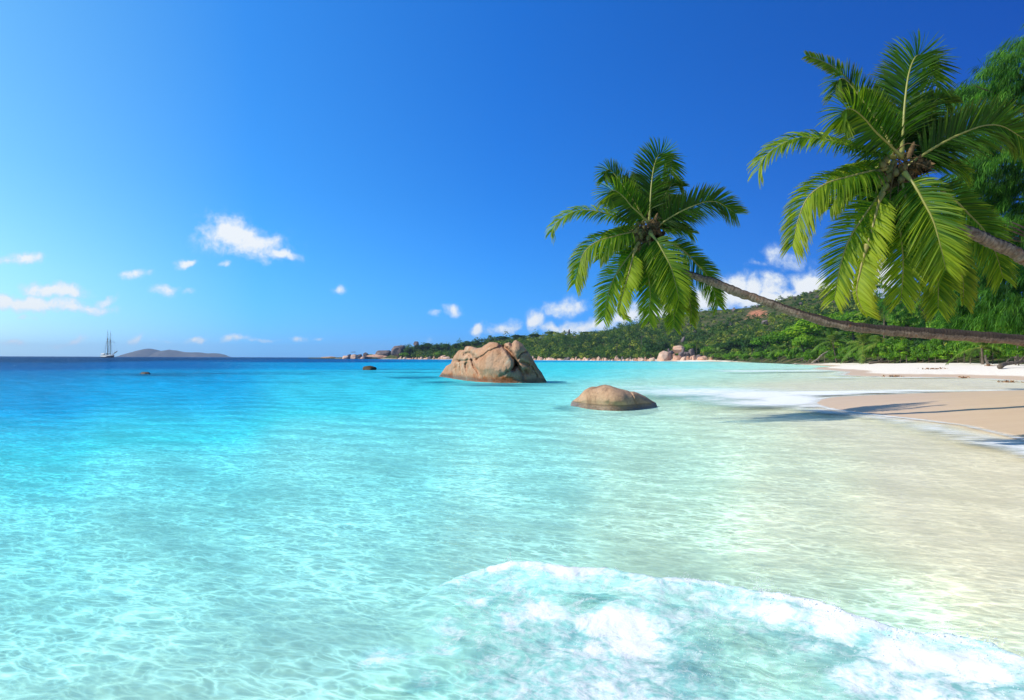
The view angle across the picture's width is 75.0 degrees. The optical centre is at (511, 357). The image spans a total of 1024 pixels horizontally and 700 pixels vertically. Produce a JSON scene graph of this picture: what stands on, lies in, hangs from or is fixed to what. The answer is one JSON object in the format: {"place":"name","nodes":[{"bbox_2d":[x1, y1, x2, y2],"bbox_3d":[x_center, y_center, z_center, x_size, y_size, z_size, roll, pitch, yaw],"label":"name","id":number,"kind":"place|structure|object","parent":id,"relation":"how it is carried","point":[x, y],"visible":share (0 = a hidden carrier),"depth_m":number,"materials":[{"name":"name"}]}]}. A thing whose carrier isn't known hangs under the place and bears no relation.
{"place":"outdoors","nodes":[
{"label":"outdoors","id":0,"kind":"place"},
{"bbox_2d":[117,349,228,356],"bbox_3d":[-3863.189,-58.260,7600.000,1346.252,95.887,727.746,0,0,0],"label":"island","id":1,"kind":"structure","parent":0,"point":[154,353],"depth_m":7440.07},
{"bbox_2d":[0,356,870,699],"bbox_3d":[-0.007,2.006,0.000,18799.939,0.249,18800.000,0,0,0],"label":"sea depths","id":2,"kind":"structure","parent":0,"point":[244,528],"depth_m":8.26,"materials":[{"name":"blue liquid"}]},
{"bbox_2d":[100,331,117,357],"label":"sailing ship","id":3,"kind":"object","parent":2,"relation":"on","point":[105,355],"visible":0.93,"depth_m":1146.94},
{"bbox_2d":[0,0,1023,356],"label":"sky","id":4,"kind":"structure","parent":0,"point":[231,178],"materials":[{"name":"blue"}]},
{"bbox_2d":[327,290,1023,363],"bbox_3d":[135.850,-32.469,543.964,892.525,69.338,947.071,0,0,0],"label":"hill","id":5,"kind":"structure","parent":0,"point":[749,313],"depth_m":546.74,"materials":[{"name":"green plant"}]},
{"bbox_2d":[366,354,386,358],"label":"boulder","id":6,"kind":"object","parent":5,"relation":"on","point":[375,356],"visible":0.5,"depth_m":892.18,"materials":[{"name":"pink stone"}]},
{"bbox_2d":[375,350,390,355],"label":"boulder","id":7,"kind":"object","parent":5,"relation":"on","point":[384,352],"visible":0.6,"depth_m":895.53,"materials":[{"name":"grey stone"}]},
{"bbox_2d":[391,345,404,355],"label":"boulder","id":8,"kind":"object","parent":5,"relation":"on","point":[394,350],"visible":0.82,"depth_m":857.82,"materials":[{"name":"grey stone"}]},
{"bbox_2d":[397,346,404,356],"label":"boulder","id":9,"kind":"object","parent":5,"relation":"on","point":[400,350],"visible":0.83,"depth_m":857.03,"materials":[{"name":"grey stone"}]},
{"bbox_2d":[403,347,414,354],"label":"broadleaf tree","id":10,"kind":"object","parent":5,"relation":"on","point":[408,349],"visible":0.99,"depth_m":847.16,"materials":[{"name":"green plant"}]},
{"bbox_2d":[412,345,423,351],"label":"broadleaf tree","id":11,"kind":"object","parent":5,"relation":"on","point":[417,347],"visible":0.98,"depth_m":841.55,"materials":[{"name":"green plant"}]},
{"bbox_2d":[419,343,431,349],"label":"broadleaf tree","id":12,"kind":"object","parent":5,"relation":"on","point":[426,345],"visible":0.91,"depth_m":837.77,"materials":[{"name":"green plant"}]},
{"bbox_2d":[430,345,440,351],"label":"broadleaf tree","id":13,"kind":"object","parent":5,"relation":"on","point":[434,346],"visible":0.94,"depth_m":822.53,"materials":[{"name":"green plant"}]},
{"bbox_2d":[440,344,450,350],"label":"broadleaf tree","id":14,"kind":"object","parent":5,"relation":"on","point":[445,346],"visible":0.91,"depth_m":812.14,"materials":[{"name":"green plant"}]},
{"bbox_2d":[450,343,460,348],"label":"broadleaf tree","id":15,"kind":"object","parent":5,"relation":"on","point":[455,345],"visible":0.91,"depth_m":797.29,"materials":[{"name":"green plant"}]},
{"bbox_2d":[461,341,470,346],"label":"broadleaf tree","id":16,"kind":"object","parent":5,"relation":"on","point":[465,343],"visible":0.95,"depth_m":788.32,"materials":[{"name":"green plant"}]},
{"bbox_2d":[495,336,509,339],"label":"broadleaf tree","id":17,"kind":"object","parent":5,"relation":"on","point":[501,337],"visible":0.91,"depth_m":776.18,"materials":[{"name":"green plant"}]},
{"bbox_2d":[672,345,684,352],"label":"boulder","id":18,"kind":"object","parent":5,"relation":"on","point":[677,349],"visible":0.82,"depth_m":482.21,"materials":[{"name":"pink stone"}]},
{"bbox_2d":[683,343,695,349],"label":"broadleaf tree","id":19,"kind":"object","parent":5,"relation":"on","point":[689,346],"visible":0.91,"depth_m":495.14,"materials":[{"name":"green plant"}]},
{"bbox_2d":[398,285,1006,357],"bbox_3d":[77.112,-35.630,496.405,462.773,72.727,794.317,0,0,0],"label":"hillside forest","id":20,"kind":"object","parent":5,"relation":"on","point":[557,345],"visible":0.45,"depth_m":592.23,"materials":[{"name":"green plant"}]},
{"bbox_2d":[700,346,714,355],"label":"broadleaf tree","id":21,"kind":"object","parent":5,"relation":"on","point":[707,348],"visible":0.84,"depth_m":457.03,"materials":[{"name":"green plant"}]},
{"bbox_2d":[713,342,731,349],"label":"broadleaf tree","id":22,"kind":"object","parent":5,"relation":"on","point":[723,346],"visible":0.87,"depth_m":451.70,"materials":[{"name":"green plant"}]},
{"bbox_2d":[726,338,743,350],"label":"broadleaf tree","id":23,"kind":"object","parent":5,"relation":"on","point":[736,343],"visible":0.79,"depth_m":426.80,"materials":[{"name":"green plant"}]},
{"bbox_2d":[740,338,760,350],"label":"broadleaf tree","id":24,"kind":"object","parent":5,"relation":"on","point":[746,342],"visible":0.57,"depth_m":379.21,"materials":[{"name":"green plant"}]},
{"bbox_2d":[749,335,774,348],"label":"broadleaf tree","id":25,"kind":"object","parent":5,"relation":"on","point":[759,340],"visible":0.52,"depth_m":347.77,"materials":[{"name":"green plant"}]},
{"bbox_2d":[768,343,786,360],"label":"coconut palm","id":26,"kind":"object","parent":5,"relation":"on","point":[781,348],"visible":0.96,"depth_m":295.44,"materials":[{"name":"green plant"}]},
{"bbox_2d":[762,331,796,345],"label":"broadleaf tree","id":27,"kind":"object","parent":5,"relation":"on","point":[775,337],"visible":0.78,"depth_m":322.84,"materials":[{"name":"green plant"}]},
{"bbox_2d":[778,325,815,345],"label":"broadleaf tree","id":28,"kind":"object","parent":5,"relation":"on","point":[790,331],"visible":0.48,"depth_m":297.67,"materials":[{"name":"green plant"}]},
{"bbox_2d":[791,333,821,351],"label":"broadleaf tree","id":29,"kind":"object","parent":5,"relation":"on","point":[802,340],"visible":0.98,"depth_m":260.50,"materials":[{"name":"green plant"}]},
{"bbox_2d":[793,319,826,337],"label":"broadleaf tree","id":30,"kind":"object","parent":5,"relation":"on","point":[802,325],"visible":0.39,"depth_m":282.98,"materials":[{"name":"green plant"}]},
{"bbox_2d":[808,311,846,340],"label":"broadleaf tree","id":31,"kind":"object","parent":5,"relation":"on","point":[835,316],"visible":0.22,"depth_m":260.46,"materials":[{"name":"green plant"}]},
{"bbox_2d":[837,346,846,362],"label":"bush","id":32,"kind":"object","parent":5,"relation":"on","point":[840,349],"visible":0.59,"depth_m":208.16,"materials":[{"name":"green plant"}]},
{"bbox_2d":[834,338,861,346],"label":"broadleaf tree","id":33,"kind":"object","parent":5,"relation":"on","point":[837,343],"visible":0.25,"depth_m":223.40,"materials":[{"name":"green plant"}]},
{"bbox_2d":[836,310,872,340],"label":"broadleaf tree","id":34,"kind":"object","parent":5,"relation":"on","point":[853,317],"visible":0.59,"depth_m":236.96,"materials":[{"name":"green plant"}]},
{"bbox_2d":[855,299,904,359],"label":"coconut palm","id":35,"kind":"object","parent":5,"relation":"on","point":[881,310],"visible":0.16,"depth_m":181.83,"materials":[{"name":"green plant"}]},
{"bbox_2d":[871,315,894,337],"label":"broadleaf tree","id":36,"kind":"object","parent":5,"relation":"on","point":[877,322],"visible":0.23,"depth_m":193.43,"materials":[{"name":"green plant"}]},
{"bbox_2d":[879,349,890,362],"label":"bush","id":37,"kind":"object","parent":5,"relation":"on","point":[884,352],"visible":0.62,"depth_m":168.55,"materials":[{"name":"green plant"}]},
{"bbox_2d":[877,338,911,360],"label":"broadleaf tree","id":38,"kind":"object","parent":5,"relation":"on","point":[889,342],"visible":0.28,"depth_m":165.52,"materials":[{"name":"green plant"}]},
{"bbox_2d":[887,309,925,340],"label":"broadleaf tree","id":39,"kind":"object","parent":5,"relation":"on","point":[903,321],"visible":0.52,"depth_m":169.76,"materials":[{"name":"green plant"}]},
{"bbox_2d":[906,339,943,360],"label":"broadleaf tree","id":40,"kind":"object","parent":5,"relation":"on","point":[916,343],"visible":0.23,"depth_m":149.44,"materials":[{"name":"green plant"}]},
{"bbox_2d":[925,317,944,346],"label":"broadleaf tree","id":41,"kind":"object","parent":5,"relation":"on","point":[928,324],"visible":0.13,"depth_m":150.16,"materials":[{"name":"green plant"}]},
{"bbox_2d":[948,341,962,362],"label":"bush","id":42,"kind":"object","parent":5,"relation":"on","point":[951,346],"visible":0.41,"depth_m":121.99,"materials":[{"name":"green plant"}]},
{"bbox_2d":[953,341,970,356],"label":"bush","id":43,"kind":"object","parent":5,"relation":"on","point":[959,344],"visible":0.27,"depth_m":117.70,"materials":[{"name":"green plant"}]},
{"bbox_2d":[971,343,987,363],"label":"bush","id":44,"kind":"object","parent":5,"relation":"on","point":[972,346],"visible":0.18,"depth_m":111.65,"materials":[{"name":"green plant"}]},
{"bbox_2d":[975,345,990,356],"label":"bush","id":45,"kind":"object","parent":5,"relation":"on","point":[987,353],"visible":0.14,"depth_m":108.76,"materials":[{"name":"green plant"}]},
{"bbox_2d":[999,343,1013,358],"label":"bush","id":46,"kind":"object","parent":5,"relation":"on","point":[1004,352],"visible":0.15,"depth_m":100.85,"materials":[{"name":"green plant"}]},
{"bbox_2d":[365,370,1023,699],"bbox_3d":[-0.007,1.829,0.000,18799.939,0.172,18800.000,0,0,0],"label":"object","id":47,"kind":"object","parent":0,"point":[609,667],"depth_m":4.33,"materials":[{"name":"liquid"}]},
{"bbox_2d":[363,366,376,369],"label":"rock","id":48,"kind":"object","parent":47,"relation":"in","point":[369,368],"visible":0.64,"depth_m":100.60,"materials":[{"name":"stone"}]},
{"bbox_2d":[439,340,546,382],"bbox_3d":[-3.930,0.469,59.746,4.786,3.881,18.909,0,0,-37],"label":"granite boulder","id":49,"kind":"object","parent":47,"relation":"in","point":[495,362],"visible":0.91,"depth_m":53.30,"materials":[{"name":"beige stone"}]},
{"bbox_2d":[570,385,658,412],"bbox_3d":[4.193,1.775,27.705,3.993,1.328,2.706,0,0,9],"label":"granite boulder","id":50,"kind":"object","parent":47,"relation":"in","point":[606,397],"visible":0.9,"depth_m":26.98,"materials":[{"name":"beige stone"}]},
{"bbox_2d":[443,552,1023,699],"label":"sea foam","id":51,"kind":"object","parent":47,"relation":"on","point":[796,625],"visible":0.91,"depth_m":4.40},
{"bbox_2d":[543,359,1023,699],"bbox_3d":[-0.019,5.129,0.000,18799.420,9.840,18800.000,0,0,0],"label":"beach","id":52,"kind":"structure","parent":0,"point":[914,523],"depth_m":9.58,"materials":[{"name":"beige sand"}]},
{"bbox_2d":[642,344,659,357],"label":"broadleaf tree","id":53,"kind":"object","parent":52,"relation":"on","point":[650,348],"visible":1,"depth_m":475.11,"materials":[{"name":"green plant"}]},
{"bbox_2d":[657,341,670,351],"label":"broadleaf tree","id":54,"kind":"object","parent":52,"relation":"on","point":[663,345],"visible":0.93,"depth_m":482.99,"materials":[{"name":"green plant"}]},
{"bbox_2d":[657,351,671,360],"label":"boulder","id":55,"kind":"object","parent":52,"relation":"on","point":[664,356],"visible":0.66,"depth_m":461.02,"materials":[{"name":"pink stone"}]},
{"bbox_2d":[672,355,681,360],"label":"boulder","id":56,"kind":"object","parent":52,"relation":"on","point":[678,357],"visible":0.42,"depth_m":456.79,"materials":[{"name":"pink stone"}]},
{"bbox_2d":[688,349,694,357],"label":"boulder","id":57,"kind":"object","parent":52,"relation":"on","point":[691,352],"visible":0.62,"depth_m":471.06,"materials":[{"name":"grey stone"}]},
{"bbox_2d":[692,340,702,354],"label":"coconut palm","id":58,"kind":"object","parent":52,"relation":"on","point":[696,343],"visible":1,"depth_m":473.89,"materials":[{"name":"green plant"}]},
{"bbox_2d":[697,356,707,359],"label":"boulder","id":59,"kind":"object","parent":52,"relation":"on","point":[702,358],"visible":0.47,"depth_m":446.27,"materials":[{"name":"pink stone"}]},
{"bbox_2d":[710,347,724,359],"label":"coconut palm","id":60,"kind":"object","parent":52,"relation":"on","point":[718,352],"visible":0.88,"depth_m":439.07,"materials":[{"name":"green plant"}]},
{"bbox_2d":[724,354,737,360],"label":"shrub","id":61,"kind":"object","parent":52,"relation":"on","point":[731,357],"visible":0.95,"depth_m":406.50,"materials":[{"name":"green plant"}]},
{"bbox_2d":[741,353,748,359],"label":"bush","id":62,"kind":"object","parent":52,"relation":"on","point":[745,356],"visible":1,"depth_m":370.14,"materials":[{"name":"green plant"}]},
{"bbox_2d":[756,351,765,361],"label":"bush","id":63,"kind":"object","parent":52,"relation":"on","point":[759,353],"visible":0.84,"depth_m":329.95,"materials":[{"name":"green plant"}]},
{"bbox_2d":[763,348,769,362],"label":"bush","id":64,"kind":"object","parent":52,"relation":"on","point":[765,352],"visible":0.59,"depth_m":315.05,"materials":[{"name":"green plant"}]},
{"bbox_2d":[769,352,776,362],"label":"bush","id":65,"kind":"object","parent":52,"relation":"on","point":[771,356],"visible":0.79,"depth_m":299.16,"materials":[{"name":"green plant"}]},
{"bbox_2d":[544,135,1023,345],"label":"coconut palm","id":66,"kind":"object","parent":52,"relation":"on","point":[658,271],"visible":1,"depth_m":21.53,"materials":[{"name":"green plant"}]},
{"bbox_2d":[785,348,793,358],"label":"bush","id":67,"kind":"object","parent":52,"relation":"on","point":[787,351],"visible":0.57,"depth_m":267.47,"materials":[{"name":"green plant"}]},
{"bbox_2d":[791,346,801,358],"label":"bush","id":68,"kind":"object","parent":52,"relation":"on","point":[795,351],"visible":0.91,"depth_m":260.04,"materials":[{"name":"green plant"}]},
{"bbox_2d":[794,358,822,364],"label":"driftwood","id":69,"kind":"object","parent":52,"relation":"on","point":[807,363],"visible":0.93,"depth_m":221.21,"materials":[{"name":"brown wood"}]},
{"bbox_2d":[800,351,817,360],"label":"shrub","id":70,"kind":"object","parent":52,"relation":"on","point":[812,355],"visible":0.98,"depth_m":238.75,"materials":[{"name":"green plant"}]},
{"bbox_2d":[813,348,823,362],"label":"bush","id":71,"kind":"object","parent":52,"relation":"on","point":[818,352],"visible":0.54,"depth_m":237.70,"materials":[{"name":"green plant"}]},
{"bbox_2d":[819,346,831,362],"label":"bush","id":72,"kind":"object","parent":52,"relation":"on","point":[824,349],"visible":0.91,"depth_m":230.27,"materials":[{"name":"green plant"}]},
{"bbox_2d":[824,350,832,360],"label":"bush","id":73,"kind":"object","parent":52,"relation":"on","point":[829,354],"visible":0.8,"depth_m":222.86,"materials":[{"name":"green plant"}]},
{"bbox_2d":[811,328,849,362],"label":"coconut palm","id":74,"kind":"object","parent":52,"relation":"on","point":[832,336],"visible":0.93,"depth_m":213.43,"materials":[{"name":"green plant"}]},
{"bbox_2d":[833,353,851,360],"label":"shrub","id":75,"kind":"object","parent":52,"relation":"on","point":[840,356],"visible":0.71,"depth_m":205.52,"materials":[{"name":"green plant"}]},
{"bbox_2d":[847,343,859,362],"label":"bush","id":76,"kind":"object","parent":52,"relation":"on","point":[849,349],"visible":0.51,"depth_m":201.07,"materials":[{"name":"green plant"}]},
{"bbox_2d":[852,349,860,362],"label":"bush","id":77,"kind":"object","parent":52,"relation":"on","point":[855,354],"visible":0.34,"depth_m":193.64,"materials":[{"name":"green plant"}]},
{"bbox_2d":[839,332,879,363],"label":"coconut palm","id":78,"kind":"object","parent":52,"relation":"on","point":[863,338],"visible":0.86,"depth_m":183.29,"materials":[{"name":"green plant"}]},
{"bbox_2d":[866,344,876,358],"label":"bush","id":79,"kind":"object","parent":52,"relation":"on","point":[871,354],"visible":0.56,"depth_m":181.12,"materials":[{"name":"green plant"}]},
{"bbox_2d":[862,337,894,360],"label":"coconut palm","id":80,"kind":"object","parent":52,"relation":"on","point":[877,340],"visible":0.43,"depth_m":175.92,"materials":[{"name":"green plant"}]},
{"bbox_2d":[868,359,889,363],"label":"driftwood","id":81,"kind":"object","parent":52,"relation":"on","point":[874,362],"visible":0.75,"depth_m":171.07,"materials":[{"name":"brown wood"}]},
{"bbox_2d":[873,341,887,357],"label":"bush","id":82,"kind":"object","parent":52,"relation":"on","point":[877,350],"visible":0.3,"depth_m":175.07,"materials":[{"name":"green plant"}]},
{"bbox_2d":[746,28,1023,323],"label":"coconut palm","id":83,"kind":"object","parent":52,"relation":"on","point":[900,209],"visible":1,"depth_m":14.54,"materials":[{"name":"green plant"}]},
{"bbox_2d":[887,345,896,362],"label":"bush","id":84,"kind":"object","parent":52,"relation":"on","point":[890,349],"visible":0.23,"depth_m":162.32,"materials":[{"name":"green plant"}]},
{"bbox_2d":[882,352,904,362],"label":"shrub","id":85,"kind":"object","parent":52,"relation":"on","point":[890,356],"visible":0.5,"depth_m":160.03,"materials":[{"name":"green plant"}]},
{"bbox_2d":[893,342,906,362],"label":"bush","id":86,"kind":"object","parent":52,"relation":"on","point":[897,349],"visible":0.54,"depth_m":156.24,"materials":[{"name":"green plant"}]},
{"bbox_2d":[898,339,913,362],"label":"bush","id":87,"kind":"object","parent":52,"relation":"on","point":[903,344],"visible":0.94,"depth_m":150.86,"materials":[{"name":"green plant"}]},
{"bbox_2d":[897,351,916,362],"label":"shrub","id":88,"kind":"object","parent":52,"relation":"on","point":[903,353],"visible":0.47,"depth_m":151.45,"materials":[{"name":"green plant"}]},
{"bbox_2d":[910,347,919,359],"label":"bush","id":89,"kind":"object","parent":52,"relation":"on","point":[913,351],"visible":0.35,"depth_m":147.06,"materials":[{"name":"green plant"}]},
{"bbox_2d":[915,343,925,356],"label":"bush","id":90,"kind":"object","parent":52,"relation":"on","point":[918,348],"visible":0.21,"depth_m":142.97,"materials":[{"name":"green plant"}]},
{"bbox_2d":[871,265,970,339],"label":"casuarina tree","id":91,"kind":"object","parent":52,"relation":"on","point":[899,306],"visible":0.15,"depth_m":160.08,"materials":[{"name":"green plant"}]},
{"bbox_2d":[919,340,929,362],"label":"bush","id":92,"kind":"object","parent":52,"relation":"on","point":[923,345],"visible":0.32,"depth_m":139.00,"materials":[{"name":"green plant"}]},
{"bbox_2d":[915,350,938,359],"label":"shrub","id":93,"kind":"object","parent":52,"relation":"on","point":[926,353],"visible":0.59,"depth_m":138.71,"materials":[{"name":"green plant"}]},
{"bbox_2d":[926,339,942,362],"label":"broadleaf tree","id":94,"kind":"object","parent":52,"relation":"on","point":[933,344],"visible":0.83,"depth_m":133.90,"materials":[{"name":"green plant"}]},
{"bbox_2d":[930,349,956,361],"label":"shrub","id":95,"kind":"object","parent":52,"relation":"on","point":[942,354],"visible":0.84,"depth_m":126.49,"materials":[{"name":"green plant"}]},
{"bbox_2d":[959,344,971,363],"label":"bush","id":96,"kind":"object","parent":52,"relation":"on","point":[966,347],"visible":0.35,"depth_m":113.99,"materials":[{"name":"green plant"}]},
{"bbox_2d":[920,24,1023,358],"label":"casuarina tree","id":97,"kind":"object","parent":52,"relation":"on","point":[1000,190],"visible":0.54,"depth_m":40.89,"materials":[{"name":"green plant"}]},
{"bbox_2d":[946,330,1013,364],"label":"coconut palm","id":98,"kind":"object","parent":52,"relation":"on","point":[981,348],"visible":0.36,"depth_m":104.00,"materials":[{"name":"green plant"}]},
{"bbox_2d":[989,343,1005,363],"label":"bush","id":99,"kind":"object","parent":52,"relation":"on","point":[997,355],"visible":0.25,"depth_m":103.47,"materials":[{"name":"green plant"}]},
{"bbox_2d":[997,356,1023,368],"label":"driftwood","id":100,"kind":"object","parent":52,"relation":"on","point":[1003,364],"visible":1,"depth_m":78.09,"materials":[{"name":"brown wood"}]},
{"bbox_2d":[1004,326,1023,364],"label":"broadleaf tree","id":101,"kind":"object","parent":52,"relation":"on","point":[1017,346],"visible":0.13,"depth_m":91.71,"materials":[{"name":"green plant"}]},
{"bbox_2d":[1007,347,1023,365],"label":"broadleaf tree","id":102,"kind":"object","parent":52,"relation":"on","point":[1018,351],"visible":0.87,"depth_m":87.42,"materials":[{"name":"green plant"}]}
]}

